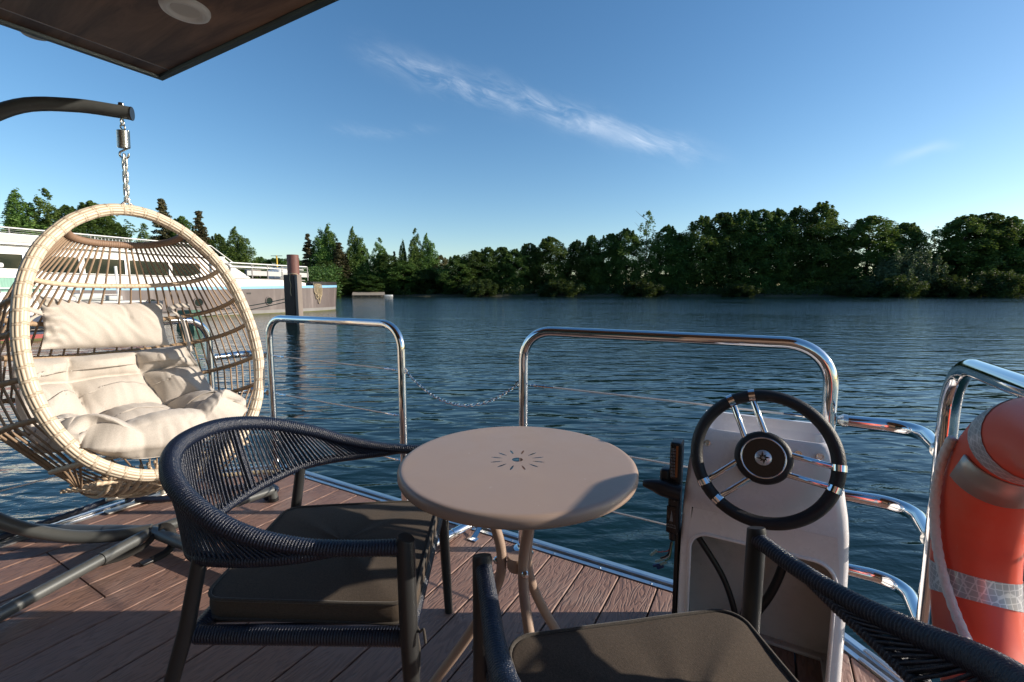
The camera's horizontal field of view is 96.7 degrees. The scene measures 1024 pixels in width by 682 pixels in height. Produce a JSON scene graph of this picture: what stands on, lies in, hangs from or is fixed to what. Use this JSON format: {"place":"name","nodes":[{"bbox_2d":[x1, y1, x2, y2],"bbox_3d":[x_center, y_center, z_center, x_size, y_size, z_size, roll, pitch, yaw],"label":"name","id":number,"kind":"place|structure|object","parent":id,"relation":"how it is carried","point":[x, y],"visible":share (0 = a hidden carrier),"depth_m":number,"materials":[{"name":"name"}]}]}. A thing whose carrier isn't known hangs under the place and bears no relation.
{"place":"outdoors","nodes":[
{"label":"outdoors","id":0,"kind":"place"},
{"bbox_2d":[177,310,202,329],"bbox_3d":[-14.567,-0.948,20.568,0.900,0.900,0.500,0,6,0],"label":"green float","id":1,"kind":"object","parent":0,"point":[191,327],"visible":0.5,"depth_m":20.36,"materials":[{"name":"green plastic"}]},
{"bbox_2d":[0,296,1023,681],"bbox_3d":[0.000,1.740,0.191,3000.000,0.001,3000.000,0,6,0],"label":"water","id":2,"kind":"structure","parent":0,"point":[896,358],"depth_m":9.06,"materials":[{"name":"blue liquid"}]},
{"bbox_2d":[0,247,146,342],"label":"white cruiser","id":3,"kind":"object","parent":2,"relation":"on","point":[7,276],"visible":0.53,"depth_m":16.39,"materials":[{"name":"paint"}]},
{"bbox_2d":[0,277,43,292],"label":"window","id":4,"kind":"structure","parent":3,"relation":"in","point":[5,282],"depth_m":15.62,"materials":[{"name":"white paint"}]},
{"bbox_2d":[0,226,336,316],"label":"river barge","id":5,"kind":"object","parent":2,"relation":"on","point":[319,296],"visible":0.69,"depth_m":29.50,"materials":[{"name":"grey paint"}]},
{"bbox_2d":[0,252,24,268],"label":"window","id":6,"kind":"structure","parent":5,"relation":"in","point":[10,260],"depth_m":22.86,"materials":[{"name":"glass"}]},
{"bbox_2d":[39,255,81,273],"bbox_3d":[-24.430,-3.984,24.468,0.120,1.245,2.040,3,7,24],"label":"window","id":7,"kind":"structure","parent":5,"relation":"in","point":[80,267],"depth_m":24.85,"materials":[{"name":"glass"}]},
{"bbox_2d":[81,256,127,274],"bbox_3d":[-23.565,-4.193,26.370,0.120,1.245,2.140,3,7,24],"label":"window","id":8,"kind":"structure","parent":5,"relation":"in","point":[113,261],"depth_m":26.36,"materials":[{"name":"glass"}]},
{"bbox_2d":[128,259,170,275],"bbox_3d":[-22.628,-4.419,28.430,0.120,1.245,2.390,3,7,24],"label":"window","id":9,"kind":"structure","parent":5,"relation":"in","point":[132,271],"depth_m":28.32,"materials":[{"name":"black glass"}]},
{"bbox_2d":[170,261,201,276],"bbox_3d":[-21.742,-4.633,30.377,0.120,1.245,1.990,3,7,24],"label":"window","id":10,"kind":"structure","parent":5,"relation":"in","point":[173,263],"depth_m":30.29,"materials":[{"name":"glass"}]},
{"bbox_2d":[283,254,303,324],"bbox_3d":[-11.444,-1.909,24.095,0.905,5.240,0.612,3,7,22],"label":"mooring piling","id":11,"kind":"object","parent":2,"relation":"in","point":[294,304],"visible":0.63,"depth_m":23.75,"materials":[{"name":"wood"}]},
{"bbox_2d":[352,292,385,296],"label":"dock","id":12,"kind":"object","parent":2,"relation":"on","point":[374,294],"visible":1,"depth_m":144.32,"materials":[{"name":"concrete"}]},
{"bbox_2d":[0,464,903,681],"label":"deck","id":13,"kind":"structure","parent":2,"relation":"on","point":[118,621],"depth_m":1.64,"materials":[{"name":"brown wood"}]},
{"bbox_2d":[0,317,224,491],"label":"guard rail","id":14,"kind":"object","parent":13,"relation":"on","point":[207,348],"visible":0.27,"depth_m":2.67,"materials":[{"name":"silver metal"}]},
{"bbox_2d":[104,490,166,514],"bbox_3d":[-2.005,0.834,2.523,0.056,0.084,0.393,4,7,29],"label":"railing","id":15,"kind":"object","parent":13,"relation":"on","point":[125,506],"visible":0.22,"depth_m":2.41,"materials":[{"name":"metal"}]},
{"bbox_2d":[0,96,278,621],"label":"swing stand","id":16,"kind":"object","parent":13,"relation":"on","point":[129,537],"visible":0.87,"depth_m":1.91,"materials":[{"name":"black metal"}]},
{"bbox_2d":[116,118,130,204],"bbox_3d":[-1.680,-0.780,1.977,0.051,0.390,0.047,0,6,0],"label":"hanging chain","id":17,"kind":"object","parent":16,"relation":"hanging from","point":[123,139],"visible":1,"depth_m":1.97,"materials":[{"name":"metal"}]},
{"bbox_2d":[0,201,264,498],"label":"egg chair","id":18,"kind":"object","parent":17,"relation":"hanging from","point":[122,481],"visible":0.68,"depth_m":1.93,"materials":[{"name":"wicker"}]},
{"bbox_2d":[30,295,192,351],"bbox_3d":[-1.947,-0.071,2.180,0.183,0.306,0.656,4,7,30],"label":"head pillow","id":19,"kind":"object","parent":18,"relation":"attached to","point":[75,324],"visible":0.98,"depth_m":2.13,"materials":[{"name":"beige fabric"}]},
{"bbox_2d":[12,346,247,458],"bbox_3d":[-1.711,0.268,2.082,0.729,0.412,0.748,4,7,31],"label":"seat cushion","id":20,"kind":"object","parent":18,"relation":"in","point":[145,403],"visible":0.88,"depth_m":2.08,"materials":[{"name":"beige fabric"}]},
{"bbox_2d":[102,523,176,566],"bbox_3d":[-1.626,0.896,1.940,0.330,0.100,0.172,-6,9,-44],"label":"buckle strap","id":21,"kind":"object","parent":16,"relation":"on","point":[167,550],"visible":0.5,"depth_m":1.99,"materials":[{"name":"black"}]},
{"bbox_2d":[0,484,278,540],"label":"rail","id":22,"kind":"object","parent":13,"relation":"on","point":[59,517],"visible":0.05,"depth_m":2.34,"materials":[{"name":"silver metal"}]},
{"bbox_2d":[0,0,338,80],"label":"canopy roof","id":23,"kind":"structure","parent":13,"relation":"on","point":[151,38],"depth_m":1.99,"materials":[{"name":"brown wood"}]},
{"bbox_2d":[158,0,210,23],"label":"ceiling light","id":24,"kind":"object","parent":23,"relation":"attached to","point":[192,11],"visible":1,"depth_m":1.85,"materials":[{"name":"white plastic"}]},
{"bbox_2d":[158,416,452,681],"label":"rope armchair","id":25,"kind":"object","parent":13,"relation":"on","point":[311,573],"visible":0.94,"depth_m":1.06,"materials":[{"name":"black fabric"}]},
{"bbox_2d":[265,315,407,500],"bbox_3d":[-1.030,0.367,2.591,1.174,1.005,0.084,4,7,29],"label":"guard rail","id":26,"kind":"object","parent":13,"relation":"on","point":[392,328],"visible":0.81,"depth_m":2.43,"materials":[{"name":"silver metal"}]},
{"bbox_2d":[214,351,268,430],"bbox_3d":[-1.684,0.325,2.877,0.306,0.519,0.144,-2,7,-21],"label":"corner rail","id":27,"kind":"object","parent":26,"relation":"attached to","point":[236,355],"visible":0.29,"depth_m":2.86,"materials":[{"name":"silver metal"}]},
{"bbox_2d":[404,368,518,406],"bbox_3d":[-0.253,0.230,2.134,0.705,0.157,0.015,4,7,29],"label":"safety chain","id":28,"kind":"object","parent":26,"relation":"attached to","point":[461,405],"visible":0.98,"depth_m":2.13,"materials":[{"name":"silver metal"}]},
{"bbox_2d":[436,524,481,547],"bbox_3d":[-0.231,0.889,2.128,0.311,0.064,0.136,-4,8,-34],"label":"stainless tube","id":29,"kind":"object","parent":13,"relation":"on","point":[456,531],"visible":0.35,"depth_m":2.12,"materials":[{"name":"silver metal"}]},
{"bbox_2d":[397,426,638,681],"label":"bistro table","id":30,"kind":"object","parent":13,"relation":"on","point":[571,478],"visible":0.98,"depth_m":1.09,"materials":[{"name":"beige metal"}]},
{"bbox_2d":[514,327,838,550],"bbox_3d":[0.520,0.463,1.719,1.167,1.005,0.084,4,7,29],"label":"guard rail","id":31,"kind":"object","parent":13,"relation":"on","point":[820,357],"visible":0.43,"depth_m":1.61,"materials":[{"name":"silver metal"}]},
{"bbox_2d":[837,414,934,618],"bbox_3d":[1.103,0.497,1.310,0.145,0.519,0.308,-1,6,-10],"label":"corner rail","id":32,"kind":"object","parent":31,"relation":"attached to","point":[903,590],"visible":0.84,"depth_m":1.35,"materials":[{"name":"silver metal"}]},
{"bbox_2d":[643,389,848,681],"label":"helm console","id":33,"kind":"object","parent":13,"relation":"on","point":[782,481],"visible":0.96,"depth_m":1.35,"materials":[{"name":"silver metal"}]},
{"bbox_2d":[472,526,1023,681],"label":"rope armchair","id":34,"kind":"object","parent":13,"relation":"on","point":[715,645],"visible":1,"depth_m":0.85,"materials":[{"name":"black fabric"}]},
{"bbox_2d":[916,359,1023,624],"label":"guard rail","id":35,"kind":"object","parent":13,"relation":"on","point":[960,375],"visible":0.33,"depth_m":1.08,"materials":[{"name":"silver metal"}]},
{"bbox_2d":[929,397,1023,681],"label":"life ring","id":36,"kind":"object","parent":35,"relation":"hanging from","point":[976,565],"visible":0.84,"depth_m":0.70,"materials":[{"name":"orange plastic"}]},
{"bbox_2d":[950,454,1023,508],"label":"ring holder","id":37,"kind":"object","parent":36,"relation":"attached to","point":[968,475],"visible":1,"depth_m":0.67,"materials":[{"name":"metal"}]},
{"bbox_2d":[0,0,1023,287],"label":"sky","id":38,"kind":"structure","parent":0,"point":[468,125],"materials":[{"name":"blue"}]},
{"bbox_2d":[338,290,1023,296],"bbox_3d":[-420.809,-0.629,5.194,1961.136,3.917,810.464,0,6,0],"label":"bank","id":39,"kind":"structure","parent":0,"point":[703,295],"depth_m":149.37,"materials":[{"name":"soil"}]},
{"bbox_2d":[0,188,48,243],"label":"poplar tree","id":40,"kind":"object","parent":39,"relation":"on","point":[17,217],"visible":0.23,"depth_m":79.07,"materials":[{"name":"green plant"}]},
{"bbox_2d":[23,187,62,234],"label":"poplar tree","id":41,"kind":"object","parent":39,"relation":"on","point":[48,216],"visible":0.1,"depth_m":81.21,"materials":[{"name":"green plant"}]},
{"bbox_2d":[46,204,88,246],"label":"leafy tree","id":42,"kind":"object","parent":39,"relation":"on","point":[64,209],"visible":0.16,"depth_m":83.27,"materials":[{"name":"green plant"}]},
{"bbox_2d":[71,200,140,250],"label":"leafy tree","id":43,"kind":"object","parent":39,"relation":"on","point":[95,226],"visible":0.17,"depth_m":86.98,"materials":[{"name":"green plant"}]},
{"bbox_2d":[134,223,152,251],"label":"poplar tree","id":44,"kind":"object","parent":39,"relation":"on","point":[144,235],"visible":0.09,"depth_m":93.74,"materials":[{"name":"green plant"}]},
{"bbox_2d":[151,198,177,253],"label":"conifer tree","id":45,"kind":"object","parent":39,"relation":"on","point":[163,232],"visible":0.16,"depth_m":95.17,"materials":[{"name":"green plant"}]},
{"bbox_2d":[165,216,198,254],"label":"leafy tree","id":46,"kind":"object","parent":39,"relation":"on","point":[183,221],"visible":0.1,"depth_m":97.27,"materials":[{"name":"green plant"}]},
{"bbox_2d":[192,210,213,250],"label":"conifer tree","id":47,"kind":"object","parent":39,"relation":"on","point":[201,230],"visible":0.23,"depth_m":99.51,"materials":[{"name":"green plant"}]},
{"bbox_2d":[207,233,228,258],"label":"leafy tree","id":48,"kind":"object","parent":39,"relation":"on","point":[215,240],"visible":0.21,"depth_m":101.09,"materials":[{"name":"green plant"}]},
{"bbox_2d":[222,226,264,277],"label":"poplar tree","id":49,"kind":"object","parent":39,"relation":"on","point":[240,251],"visible":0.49,"depth_m":97.85,"materials":[{"name":"green plant"}]},
{"bbox_2d":[300,234,314,268],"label":"conifer tree","id":50,"kind":"object","parent":39,"relation":"on","point":[306,249],"visible":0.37,"depth_m":150.89,"materials":[{"name":"green plant"}]},
{"bbox_2d":[307,229,332,266],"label":"poplar tree","id":51,"kind":"object","parent":39,"relation":"on","point":[318,254],"visible":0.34,"depth_m":151.20,"materials":[{"name":"green plant"}]},
{"bbox_2d":[308,260,345,281],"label":"leafy tree","id":52,"kind":"object","parent":39,"relation":"on","point":[324,262],"visible":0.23,"depth_m":148.18,"materials":[{"name":"green plant"}]},
{"bbox_2d":[320,222,344,267],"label":"poplar tree","id":53,"kind":"object","parent":39,"relation":"on","point":[329,236],"visible":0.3,"depth_m":152.12,"materials":[{"name":"green plant"}]},
{"bbox_2d":[331,242,352,290],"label":"conifer tree","id":54,"kind":"object","parent":39,"relation":"on","point":[338,254],"visible":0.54,"depth_m":150.97,"materials":[{"name":"green plant"}]},
{"bbox_2d":[336,253,352,292],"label":"conifer tree","id":55,"kind":"object","parent":39,"relation":"on","point":[346,266],"visible":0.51,"depth_m":151.76,"materials":[{"name":"green plant"}]},
{"bbox_2d":[337,278,365,294],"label":"leafy tree","id":56,"kind":"object","parent":39,"relation":"on","point":[345,288],"visible":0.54,"depth_m":147.54,"materials":[{"name":"green plant"}]},
{"bbox_2d":[346,226,367,285],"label":"poplar tree","id":57,"kind":"object","parent":39,"relation":"on","point":[353,247],"visible":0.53,"depth_m":153.45,"materials":[{"name":"green plant"}]},
{"bbox_2d":[352,238,372,286],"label":"poplar tree","id":58,"kind":"object","parent":39,"relation":"on","point":[362,263],"visible":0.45,"depth_m":153.86,"materials":[{"name":"green plant"}]},
{"bbox_2d":[344,274,397,293],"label":"leafy tree","id":59,"kind":"object","parent":39,"relation":"on","point":[368,281],"visible":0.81,"depth_m":147.99,"materials":[{"name":"green plant"}]},
{"bbox_2d":[367,237,389,292],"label":"poplar tree","id":60,"kind":"object","parent":39,"relation":"on","point":[381,250],"visible":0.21,"depth_m":155.41,"materials":[{"name":"green plant"}]},
{"bbox_2d":[370,253,409,292],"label":"leafy tree","id":61,"kind":"object","parent":39,"relation":"on","point":[383,257],"visible":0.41,"depth_m":153.43,"materials":[{"name":"green plant"}]},
{"bbox_2d":[380,260,424,294],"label":"leafy tree","id":62,"kind":"object","parent":39,"relation":"on","point":[410,265],"visible":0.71,"depth_m":152.08,"materials":[{"name":"green plant"}]},
{"bbox_2d":[398,240,407,291],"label":"poplar tree","id":63,"kind":"object","parent":39,"relation":"on","point":[402,254],"visible":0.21,"depth_m":158.01,"materials":[{"name":"green plant"}]},
{"bbox_2d":[407,228,425,276],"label":"poplar tree","id":64,"kind":"object","parent":39,"relation":"on","point":[413,256],"visible":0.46,"depth_m":158.10,"materials":[{"name":"green plant"}]},
{"bbox_2d":[401,270,442,293],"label":"leafy tree","id":65,"kind":"object","parent":39,"relation":"on","point":[431,274],"visible":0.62,"depth_m":154.22,"materials":[{"name":"green plant"}]},
{"bbox_2d":[418,233,438,292],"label":"poplar tree","id":66,"kind":"object","parent":39,"relation":"on","point":[429,256],"visible":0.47,"depth_m":159.20,"materials":[{"name":"green plant"}]},
{"bbox_2d":[430,255,450,288],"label":"leafy tree","id":67,"kind":"object","parent":39,"relation":"on","point":[443,262],"visible":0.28,"depth_m":161.88,"materials":[{"name":"green plant"}]},
{"bbox_2d":[434,255,478,293],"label":"leafy tree","id":68,"kind":"object","parent":39,"relation":"on","point":[443,271],"visible":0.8,"depth_m":151.21,"materials":[{"name":"green plant"}]},
{"bbox_2d":[451,250,493,292],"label":"leafy tree","id":69,"kind":"object","parent":39,"relation":"on","point":[473,257],"visible":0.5,"depth_m":152.86,"materials":[{"name":"green plant"}]},
{"bbox_2d":[457,279,498,296],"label":"willow bush","id":70,"kind":"object","parent":39,"relation":"on","point":[480,288],"visible":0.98,"depth_m":146.13,"materials":[{"name":"green plant"}]},
{"bbox_2d":[471,247,507,290],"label":"leafy tree","id":71,"kind":"object","parent":39,"relation":"on","point":[489,253],"visible":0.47,"depth_m":154.50,"materials":[{"name":"green plant"}]},
{"bbox_2d":[486,247,517,293],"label":"leafy tree","id":72,"kind":"object","parent":39,"relation":"on","point":[501,251],"visible":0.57,"depth_m":155.08,"materials":[{"name":"green plant"}]},
{"bbox_2d":[500,248,533,293],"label":"leafy tree","id":73,"kind":"object","parent":39,"relation":"on","point":[516,253],"visible":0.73,"depth_m":155.14,"materials":[{"name":"green plant"}]},
{"bbox_2d":[512,243,543,292],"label":"leafy tree","id":74,"kind":"object","parent":39,"relation":"on","point":[527,248],"visible":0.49,"depth_m":157.83,"materials":[{"name":"green plant"}]},
{"bbox_2d":[527,236,577,287],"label":"leafy tree","id":75,"kind":"object","parent":39,"relation":"on","point":[547,249],"visible":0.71,"depth_m":156.20,"materials":[{"name":"green plant"}]},
{"bbox_2d":[539,278,585,296],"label":"willow bush","id":76,"kind":"object","parent":39,"relation":"on","point":[561,286],"visible":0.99,"depth_m":146.56,"materials":[{"name":"green plant"}]},
{"bbox_2d":[560,239,597,292],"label":"leafy tree","id":77,"kind":"object","parent":39,"relation":"on","point":[574,250],"visible":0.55,"depth_m":156.57,"materials":[{"name":"green plant"}]},
{"bbox_2d":[575,235,609,292],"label":"leafy tree","id":78,"kind":"object","parent":39,"relation":"on","point":[591,244],"visible":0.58,"depth_m":156.67,"materials":[{"name":"green plant"}]},
{"bbox_2d":[591,233,627,292],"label":"leafy tree","id":79,"kind":"object","parent":39,"relation":"on","point":[606,241],"visible":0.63,"depth_m":156.51,"materials":[{"name":"green plant"}]},
{"bbox_2d":[603,228,647,292],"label":"leafy tree","id":80,"kind":"object","parent":39,"relation":"on","point":[627,235],"visible":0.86,"depth_m":154.57,"materials":[{"name":"green plant"}]},
{"bbox_2d":[247,226,1016,296],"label":"woodland","id":81,"kind":"object","parent":39,"relation":"on","point":[323,274],"visible":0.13,"depth_m":148.85,"materials":[{"name":"green plant"}]},
{"bbox_2d":[620,278,664,296],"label":"willow bush","id":82,"kind":"object","parent":39,"relation":"on","point":[644,287],"visible":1,"depth_m":145.53,"materials":[{"name":"green plant"}]},
{"bbox_2d":[629,210,662,281],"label":"spindly tree","id":83,"kind":"object","parent":39,"relation":"on","point":[646,234],"visible":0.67,"depth_m":155.83,"materials":[{"name":"green plant"}]},
{"bbox_2d":[644,224,691,293],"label":"leafy tree","id":84,"kind":"object","parent":39,"relation":"on","point":[666,238],"visible":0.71,"depth_m":154.41,"materials":[{"name":"green plant"}]},
{"bbox_2d":[662,233,695,293],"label":"leafy tree","id":85,"kind":"object","parent":39,"relation":"on","point":[688,251],"visible":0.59,"depth_m":153.07,"materials":[{"name":"green plant"}]},
{"bbox_2d":[345,280,1022,296],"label":"undergrowth","id":86,"kind":"object","parent":39,"relation":"on","point":[799,291],"visible":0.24,"depth_m":151.18,"materials":[{"name":"green plant"}]},
{"bbox_2d":[673,215,729,293],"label":"leafy tree","id":87,"kind":"object","parent":39,"relation":"on","point":[702,272],"visible":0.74,"depth_m":151.00,"materials":[{"name":"green plant"}]},
{"bbox_2d":[696,212,747,293],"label":"leafy tree","id":88,"kind":"object","parent":39,"relation":"on","point":[722,219],"visible":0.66,"depth_m":150.94,"materials":[{"name":"green plant"}]},
{"bbox_2d":[716,209,763,287],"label":"leafy tree","id":89,"kind":"object","parent":39,"relation":"on","point":[741,217],"visible":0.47,"depth_m":151.13,"materials":[{"name":"green plant"}]},
{"bbox_2d":[720,283,762,296],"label":"willow bush","id":90,"kind":"object","parent":39,"relation":"on","point":[736,290],"visible":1,"depth_m":142.02,"materials":[{"name":"green plant"}]},
{"bbox_2d":[734,209,787,293],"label":"leafy tree","id":91,"kind":"object","parent":39,"relation":"on","point":[766,219],"visible":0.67,"depth_m":149.87,"materials":[{"name":"green plant"}]},
{"bbox_2d":[755,208,804,292],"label":"leafy tree","id":92,"kind":"object","parent":39,"relation":"on","point":[780,214],"visible":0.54,"depth_m":149.63,"materials":[{"name":"green plant"}]},
{"bbox_2d":[774,205,828,291],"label":"leafy tree","id":93,"kind":"object","parent":39,"relation":"on","point":[799,215],"visible":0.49,"depth_m":149.29,"materials":[{"name":"green plant"}]},
{"bbox_2d":[791,201,857,292],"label":"leafy tree","id":94,"kind":"object","parent":39,"relation":"on","point":[830,225],"visible":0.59,"depth_m":146.46,"materials":[{"name":"green plant"}]},
{"bbox_2d":[805,234,868,292],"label":"leafy tree","id":95,"kind":"object","parent":39,"relation":"on","point":[852,254],"visible":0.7,"depth_m":144.66,"materials":[{"name":"green plant"}]},
{"bbox_2d":[833,215,907,284],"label":"leafy tree","id":96,"kind":"object","parent":39,"relation":"on","point":[860,227],"visible":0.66,"depth_m":143.11,"materials":[{"name":"green plant"}]},
{"bbox_2d":[863,250,925,296],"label":"willow bush","id":97,"kind":"object","parent":39,"relation":"on","point":[895,267],"visible":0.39,"depth_m":136.34,"materials":[{"name":"green plant"}]},
{"bbox_2d":[874,274,930,296],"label":"willow bush","id":98,"kind":"object","parent":39,"relation":"on","point":[903,285],"visible":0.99,"depth_m":130.57,"materials":[{"name":"green plant"}]},
{"bbox_2d":[871,222,936,273],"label":"leafy tree","id":99,"kind":"object","parent":39,"relation":"on","point":[914,233],"visible":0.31,"depth_m":142.97,"materials":[{"name":"green plant"}]},
{"bbox_2d":[901,245,948,296],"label":"willow bush","id":100,"kind":"object","parent":39,"relation":"on","point":[932,272],"visible":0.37,"depth_m":134.94,"materials":[{"name":"green plant"}]},
{"bbox_2d":[927,274,980,296],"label":"willow bush","id":101,"kind":"object","parent":39,"relation":"on","point":[961,286],"visible":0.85,"depth_m":131.45,"materials":[{"name":"green plant"}]},
{"bbox_2d":[927,214,1013,293],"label":"leafy tree","id":102,"kind":"object","parent":39,"relation":"on","point":[957,227],"visible":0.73,"depth_m":139.85,"materials":[{"name":"green plant"}]},
{"bbox_2d":[943,212,1023,277],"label":"leafy tree","id":103,"kind":"object","parent":39,"relation":"on","point":[994,219],"visible":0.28,"depth_m":138.98,"materials":[{"name":"green plant"}]},
{"bbox_2d":[964,270,1023,296],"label":"willow bush","id":104,"kind":"object","parent":39,"relation":"on","point":[994,284],"visible":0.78,"depth_m":129.75,"materials":[{"name":"green plant"}]},
{"bbox_2d":[981,216,1023,284],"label":"leafy tree","id":105,"kind":"object","parent":39,"relation":"on","point":[1019,223],"visible":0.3,"depth_m":137.64,"materials":[{"name":"green plant"}]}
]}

